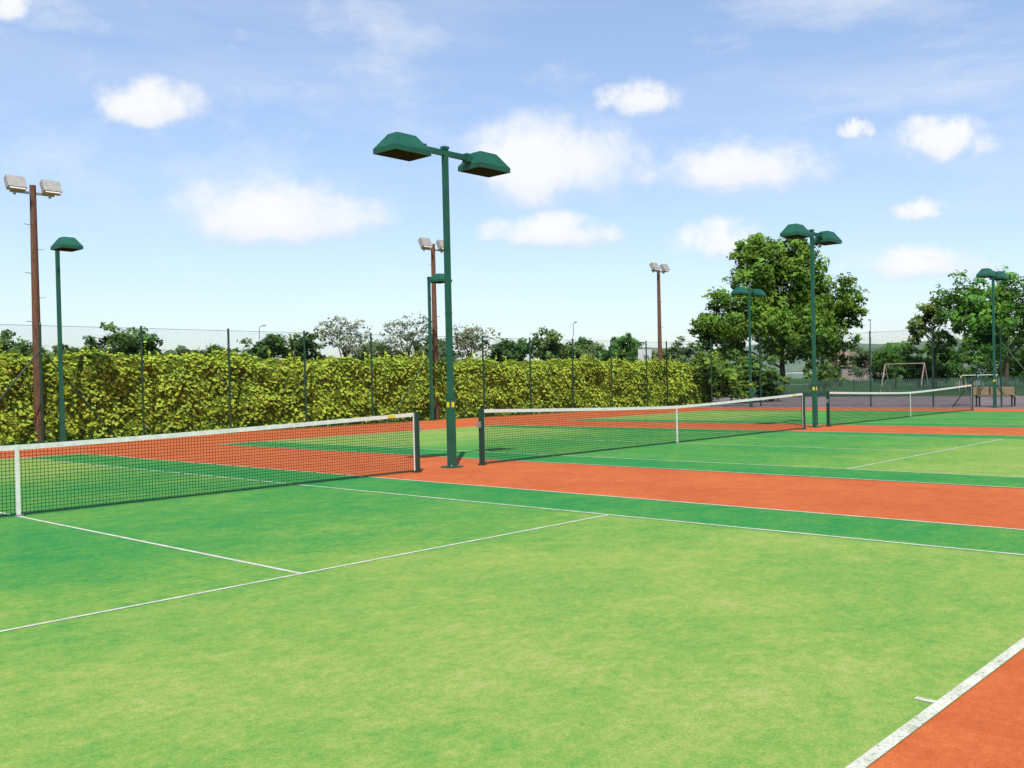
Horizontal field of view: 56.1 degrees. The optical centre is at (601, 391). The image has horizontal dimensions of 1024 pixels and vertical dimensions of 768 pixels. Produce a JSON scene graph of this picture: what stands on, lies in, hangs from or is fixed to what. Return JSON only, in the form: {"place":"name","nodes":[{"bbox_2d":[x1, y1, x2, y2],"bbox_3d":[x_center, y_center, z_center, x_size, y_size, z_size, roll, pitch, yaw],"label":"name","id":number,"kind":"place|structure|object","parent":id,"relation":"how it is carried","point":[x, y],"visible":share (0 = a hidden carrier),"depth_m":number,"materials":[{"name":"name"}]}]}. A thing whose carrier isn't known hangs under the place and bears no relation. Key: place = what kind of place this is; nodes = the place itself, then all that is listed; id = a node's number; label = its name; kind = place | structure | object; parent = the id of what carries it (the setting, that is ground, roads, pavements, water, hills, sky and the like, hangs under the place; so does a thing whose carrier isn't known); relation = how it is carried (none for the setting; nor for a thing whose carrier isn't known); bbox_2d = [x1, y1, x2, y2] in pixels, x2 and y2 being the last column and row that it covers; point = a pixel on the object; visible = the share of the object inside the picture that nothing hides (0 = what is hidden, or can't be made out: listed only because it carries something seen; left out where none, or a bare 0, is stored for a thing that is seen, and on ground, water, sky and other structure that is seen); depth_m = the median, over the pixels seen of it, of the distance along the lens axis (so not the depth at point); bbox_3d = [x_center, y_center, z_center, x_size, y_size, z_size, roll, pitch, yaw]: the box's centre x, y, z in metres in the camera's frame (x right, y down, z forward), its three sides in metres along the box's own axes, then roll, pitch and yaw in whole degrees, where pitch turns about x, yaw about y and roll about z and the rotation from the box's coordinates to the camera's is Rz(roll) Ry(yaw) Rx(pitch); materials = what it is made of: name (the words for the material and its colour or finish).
{"place":"outdoors","nodes":[
{"label":"outdoors","id":0,"kind":"place"},
{"bbox_2d":[0,0,26,19],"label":"cloud","id":1,"kind":"structure","parent":0,"point":[11,9],"depth_m":3040.00,"materials":[{"name":"white"}]},
{"bbox_2d":[99,78,202,127],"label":"cloud","id":2,"kind":"structure","parent":0,"point":[152,103],"depth_m":2600.00,"materials":[{"name":"white"}]},
{"bbox_2d":[175,182,385,244],"bbox_3d":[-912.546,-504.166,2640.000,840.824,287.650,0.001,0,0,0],"label":"cloud","id":3,"kind":"structure","parent":0,"point":[287,214],"depth_m":2640.00,"materials":[{"name":"white"}]},
{"bbox_2d":[0,454,1023,767],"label":"court ground","id":4,"kind":"structure","parent":0,"point":[616,638],"depth_m":6.23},
{"bbox_2d":[0,454,1023,767],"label":"court lines","id":5,"kind":"object","parent":4,"relation":"on","point":[896,736],"visible":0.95,"depth_m":5.50,"materials":[{"name":"white paint"}]},
{"bbox_2d":[0,408,1023,767],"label":"court ground","id":6,"kind":"structure","parent":0,"point":[980,724],"depth_m":13.82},
{"bbox_2d":[50,237,82,441],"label":"floodlight column","id":7,"kind":"structure","parent":6,"relation":"on","point":[69,244],"depth_m":29.26,"materials":[{"name":"green paint"}]},
{"bbox_2d":[0,412,423,516],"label":"tennis net","id":8,"kind":"object","parent":6,"relation":"on","point":[417,428],"visible":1,"depth_m":14.02,"materials":[{"name":"black fabric"}]},
{"bbox_2d":[0,323,667,444],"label":"chain link fence","id":9,"kind":"object","parent":6,"relation":"on","point":[41,351],"visible":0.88,"depth_m":35.23,"materials":[{"name":"black"}]},
{"bbox_2d":[427,273,451,420],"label":"floodlight column","id":10,"kind":"structure","parent":6,"relation":"on","point":[438,278],"depth_m":40.45,"materials":[{"name":"green paint"}]},
{"bbox_2d":[373,132,509,467],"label":"floodlight column","id":11,"kind":"structure","parent":6,"relation":"on","point":[402,146],"depth_m":17.92,"materials":[{"name":"green metal"}]},
{"bbox_2d":[475,392,806,464],"bbox_3d":[1.826,0.711,23.297,0.120,1.085,13.220,-1,1,40],"label":"tennis net","id":12,"kind":"object","parent":6,"relation":"on","point":[701,409],"visible":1,"depth_m":21.59,"materials":[{"name":"black fabric"}]},
{"bbox_2d":[780,223,841,427],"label":"floodlight column","id":13,"kind":"structure","parent":6,"relation":"on","point":[800,231],"depth_m":29.07,"materials":[{"name":"green metal"}]},
{"bbox_2d":[825,384,972,425],"bbox_3d":[11.118,0.371,34.406,0.120,1.085,13.220,-1,1,40],"label":"tennis net","id":14,"kind":"object","parent":6,"relation":"on","point":[828,408],"visible":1,"depth_m":33.11,"materials":[{"name":"black fabric"}]},
{"bbox_2d":[0,375,1023,445],"bbox_3d":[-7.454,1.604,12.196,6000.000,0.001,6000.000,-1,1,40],"label":"ground","id":15,"kind":"structure","parent":0,"point":[802,379],"depth_m":90.21,"materials":[{"name":"green plant"}]},
{"bbox_2d":[0,329,32,356],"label":"tree","id":16,"kind":"object","parent":15,"relation":"on","point":[6,338],"visible":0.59,"depth_m":81.61,"materials":[{"name":"green plant"}]},
{"bbox_2d":[4,174,61,442],"bbox_3d":[-17.562,-2.527,29.653,0.434,8.209,1.520,-1,1,40],"label":"floodlight pole","id":17,"kind":"object","parent":15,"relation":"on","point":[14,184],"visible":0.91,"depth_m":29.62,"materials":[{"name":"brown wood"}]},
{"bbox_2d":[25,344,72,356],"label":"tree","id":18,"kind":"object","parent":15,"relation":"on","point":[50,353],"visible":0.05,"depth_m":84.78,"materials":[{"name":"green plant"}]},
{"bbox_2d":[52,344,83,352],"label":"tree","id":19,"kind":"object","parent":15,"relation":"on","point":[74,349],"visible":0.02,"depth_m":118.46,"materials":[{"name":"green plant"}]},
{"bbox_2d":[82,321,167,356],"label":"tree","id":20,"kind":"object","parent":15,"relation":"on","point":[133,343],"visible":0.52,"depth_m":83.08,"materials":[{"name":"green plant"}]},
{"bbox_2d":[165,344,196,354],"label":"tree","id":21,"kind":"object","parent":15,"relation":"on","point":[180,349],"visible":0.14,"depth_m":119.62,"materials":[{"name":"green plant"}]},
{"bbox_2d":[195,343,231,356],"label":"tree","id":22,"kind":"object","parent":15,"relation":"on","point":[215,348],"visible":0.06,"depth_m":109.45,"materials":[{"name":"green plant"}]},
{"bbox_2d":[230,333,293,360],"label":"tree","id":23,"kind":"object","parent":15,"relation":"on","point":[273,342],"visible":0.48,"depth_m":89.47,"materials":[{"name":"green plant"}]},
{"bbox_2d":[280,331,333,361],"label":"tree","id":24,"kind":"object","parent":15,"relation":"on","point":[298,343],"visible":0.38,"depth_m":93.95,"materials":[{"name":"green plant"}]},
{"bbox_2d":[313,316,372,360],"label":"tree","id":25,"kind":"object","parent":15,"relation":"on","point":[351,328],"visible":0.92,"depth_m":99.50,"materials":[{"name":"green plant"}]},
{"bbox_2d":[0,341,714,444],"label":"beech hedge","id":26,"kind":"object","parent":15,"relation":"on","point":[335,399],"visible":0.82,"depth_m":36.34,"materials":[{"name":"green plant"}]},
{"bbox_2d":[350,340,403,360],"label":"tree","id":27,"kind":"object","parent":15,"relation":"on","point":[374,346],"visible":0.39,"depth_m":128.17,"materials":[{"name":"green plant"}]},
{"bbox_2d":[364,312,438,357],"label":"tree","id":28,"kind":"object","parent":15,"relation":"on","point":[411,334],"visible":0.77,"depth_m":104.09,"materials":[{"name":"green plant"}]},
{"bbox_2d":[418,237,443,418],"bbox_3d":[-7.296,-2.752,41.925,0.434,7.909,1.520,-1,1,40],"label":"floodlight pole","id":29,"kind":"object","parent":15,"relation":"on","point":[425,244],"visible":0.82,"depth_m":41.89,"materials":[{"name":"brown wood"}]},
{"bbox_2d":[410,335,464,361],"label":"tree","id":30,"kind":"object","parent":15,"relation":"on","point":[441,356],"visible":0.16,"depth_m":124.28,"materials":[{"name":"green plant"}]},
{"bbox_2d":[438,324,500,361],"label":"tree","id":31,"kind":"object","parent":15,"relation":"on","point":[469,335],"visible":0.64,"depth_m":98.77,"materials":[{"name":"green plant"}]},
{"bbox_2d":[485,337,537,362],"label":"tree","id":32,"kind":"object","parent":15,"relation":"on","point":[516,348],"visible":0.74,"depth_m":94.44,"materials":[{"name":"green plant"}]},
{"bbox_2d":[528,326,590,361],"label":"tree","id":33,"kind":"object","parent":15,"relation":"on","point":[542,347],"visible":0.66,"depth_m":98.64,"materials":[{"name":"green plant"}]},
{"bbox_2d":[566,336,595,359],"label":"tree","id":34,"kind":"object","parent":15,"relation":"on","point":[580,339],"visible":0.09,"depth_m":123.57,"materials":[{"name":"green plant"}]},
{"bbox_2d":[580,341,609,359],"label":"tree","id":35,"kind":"object","parent":15,"relation":"on","point":[591,349],"visible":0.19,"depth_m":109.72,"materials":[{"name":"green plant"}]},
{"bbox_2d":[598,331,644,361],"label":"tree","id":36,"kind":"object","parent":15,"relation":"on","point":[623,352],"visible":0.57,"depth_m":99.13,"materials":[{"name":"green plant"}]},
{"bbox_2d":[652,336,705,366],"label":"tree","id":37,"kind":"object","parent":15,"relation":"on","point":[683,350],"visible":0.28,"depth_m":109.11,"materials":[{"name":"green plant"}]},
{"bbox_2d":[686,230,869,394],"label":"tree","id":38,"kind":"object","parent":15,"relation":"on","point":[774,313],"visible":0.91,"depth_m":74.16,"materials":[{"name":"green plant"}]},
{"bbox_2d":[802,360,850,391],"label":"shrub","id":39,"kind":"object","parent":15,"relation":"on","point":[836,376],"visible":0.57,"depth_m":89.27,"materials":[{"name":"green plant"}]},
{"bbox_2d":[868,319,871,378],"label":"street lamp","id":40,"kind":"object","parent":15,"relation":"on","point":[871,335],"visible":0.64,"depth_m":99.90,"materials":[{"name":"metal"}]},
{"bbox_2d":[727,376,1023,396],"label":"palisade fence","id":41,"kind":"object","parent":15,"relation":"on","point":[890,384],"visible":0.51,"depth_m":65.93,"materials":[{"name":"green metal"}]},
{"bbox_2d":[844,341,908,379],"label":"tree","id":42,"kind":"object","parent":15,"relation":"on","point":[858,358],"visible":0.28,"depth_m":167.83,"materials":[{"name":"green plant"}]},
{"bbox_2d":[867,341,936,388],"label":"tree","id":43,"kind":"object","parent":15,"relation":"on","point":[886,353],"visible":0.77,"depth_m":99.14,"materials":[{"name":"green plant"}]},
{"bbox_2d":[907,349,958,382],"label":"tree","id":44,"kind":"object","parent":15,"relation":"on","point":[942,374],"visible":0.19,"depth_m":109.54,"materials":[{"name":"green plant"}]},
{"bbox_2d":[905,296,961,387],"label":"tree","id":45,"kind":"object","parent":15,"relation":"on","point":[928,310],"visible":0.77,"depth_m":95.45,"materials":[{"name":"green plant"}]},
{"bbox_2d":[880,363,998,391],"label":"playground","id":46,"kind":"object","parent":15,"relation":"on","point":[927,378],"visible":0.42,"depth_m":81.58,"materials":[{"name":"white paint"}]},
{"bbox_2d":[917,333,1021,383],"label":"tree","id":47,"kind":"object","parent":15,"relation":"on","point":[979,355],"visible":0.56,"depth_m":103.49,"materials":[{"name":"green plant"}]},
{"bbox_2d":[930,265,1023,386],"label":"tree","id":48,"kind":"object","parent":15,"relation":"on","point":[973,310],"visible":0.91,"depth_m":86.85,"materials":[{"name":"green plant"}]},
{"bbox_2d":[998,333,1023,382],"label":"tree","id":49,"kind":"object","parent":15,"relation":"on","point":[1013,363],"visible":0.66,"depth_m":98.52,"materials":[{"name":"green plant"}]},
{"bbox_2d":[0,0,1023,359],"label":"sky","id":50,"kind":"structure","parent":0,"point":[303,93],"materials":[{"name":"blue"}]},
{"bbox_2d":[482,212,620,247],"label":"cloud","id":51,"kind":"structure","parent":0,"point":[548,229],"depth_m":3000.00,"materials":[{"name":"white"}]},
{"bbox_2d":[475,115,629,208],"bbox_3d":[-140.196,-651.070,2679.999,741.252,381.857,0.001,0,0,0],"label":"cloud","id":52,"kind":"structure","parent":0,"point":[544,162],"depth_m":2680.00,"materials":[{"name":"white"}]},
{"bbox_2d":[217,425,1023,487],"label":"court ground","id":53,"kind":"structure","parent":0,"point":[997,460],"depth_m":20.54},
{"bbox_2d":[219,425,1023,487],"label":"court lines","id":54,"kind":"object","parent":53,"relation":"on","point":[714,462],"visible":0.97,"depth_m":19.47,"materials":[{"name":"white paint"}]},
{"bbox_2d":[598,82,676,115],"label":"cloud","id":55,"kind":"structure","parent":0,"point":[639,97],"depth_m":2760.00,"materials":[{"name":"white"}]},
{"bbox_2d":[679,219,754,261],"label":"cloud","id":56,"kind":"structure","parent":0,"point":[712,238],"depth_m":2920.00,"materials":[{"name":"white"}]},
{"bbox_2d":[642,145,824,192],"bbox_3d":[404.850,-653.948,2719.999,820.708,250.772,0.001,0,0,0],"label":"cloud","id":57,"kind":"structure","parent":0,"point":[726,168],"depth_m":2720.00,"materials":[{"name":"white"}]},
{"bbox_2d":[455,345,1019,378],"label":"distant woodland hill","id":58,"kind":"structure","parent":0,"point":[796,369],"depth_m":509.20,"materials":[{"name":"green plant"}]},
{"bbox_2d":[564,410,1023,427],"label":"court ground","id":59,"kind":"structure","parent":0,"point":[984,419],"depth_m":34.85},
{"bbox_2d":[571,410,1023,426],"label":"court lines","id":60,"kind":"object","parent":59,"relation":"on","point":[825,410],"visible":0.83,"depth_m":35.98,"materials":[{"name":"white paint"}]},
{"bbox_2d":[634,339,1023,356],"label":"distant hill","id":61,"kind":"structure","parent":0,"point":[866,346],"depth_m":866.48,"materials":[{"name":"green plant"}]},
{"bbox_2d":[653,396,1023,408],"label":"tarmac path","id":62,"kind":"structure","parent":0,"point":[987,401],"depth_m":52.49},
{"bbox_2d":[638,349,651,361],"bbox_3d":[2.608,-0.903,58.044,0.125,3.375,1.300,-1,1,40],"label":"backboard sign","id":63,"kind":"object","parent":62,"relation":"on","point":[643,355],"visible":0.47,"depth_m":57.93,"materials":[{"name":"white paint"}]},
{"bbox_2d":[649,262,669,378],"bbox_3d":[3.387,-3.297,55.011,0.434,8.209,1.520,-1,1,40],"label":"floodlight pole","id":64,"kind":"object","parent":62,"relation":"on","point":[654,267],"visible":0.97,"depth_m":54.97,"materials":[{"name":"brown wood"}]},
{"bbox_2d":[687,350,757,402],"bbox_3d":[6.543,-0.919,58.255,6.011,3.437,4.796,-1,1,40],"label":"shrub","id":65,"kind":"object","parent":62,"relation":"on","point":[739,385],"visible":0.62,"depth_m":57.01,"materials":[{"name":"green plant"}]},
{"bbox_2d":[731,287,766,406],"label":"floodlight column","id":66,"kind":"structure","parent":62,"relation":"on","point":[748,292],"depth_m":49.46,"materials":[{"name":"green metal"}]},
{"bbox_2d":[718,348,791,401],"bbox_3d":[9.159,-0.968,60.080,4.952,3.638,4.682,-1,1,40],"label":"shrub","id":67,"kind":"object","parent":62,"relation":"on","point":[771,371],"visible":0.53,"depth_m":59.18,"materials":[{"name":"green plant"}]},
{"bbox_2d":[666,324,1023,406],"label":"chain link fence","id":68,"kind":"object","parent":62,"relation":"on","point":[1001,366],"visible":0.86,"depth_m":46.23,"materials":[{"name":"black"}]},
{"bbox_2d":[976,268,1008,406],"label":"floodlight column","id":69,"kind":"structure","parent":62,"relation":"on","point":[991,274],"depth_m":42.16,"materials":[{"name":"green metal"}]},
{"bbox_2d":[973,387,1015,405],"bbox_3d":[17.923,0.210,43.476,1.800,0.885,0.532,-1,1,40],"label":"bench","id":70,"kind":"object","parent":62,"relation":"on","point":[976,390],"visible":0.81,"depth_m":43.32,"materials":[{"name":"brown wood"}]},
{"bbox_2d":[826,348,878,380],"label":"house","id":71,"kind":"structure","parent":0,"point":[850,374],"depth_m":226.27,"materials":[{"name":"brick"}]},
{"bbox_2d":[838,118,874,137],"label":"cloud","id":72,"kind":"structure","parent":0,"point":[853,128],"depth_m":2960.00,"materials":[{"name":"white"}]},
{"bbox_2d":[894,199,938,220],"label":"cloud","id":73,"kind":"structure","parent":0,"point":[920,209],"depth_m":2840.00,"materials":[{"name":"white"}]},
{"bbox_2d":[875,246,993,279],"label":"cloud","id":74,"kind":"structure","parent":0,"point":[906,262],"depth_m":2880.00,"materials":[{"name":"white"}]},
{"bbox_2d":[900,116,994,162],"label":"cloud","id":75,"kind":"structure","parent":0,"point":[937,140],"depth_m":2800.00,"materials":[{"name":"white"}]}
]}

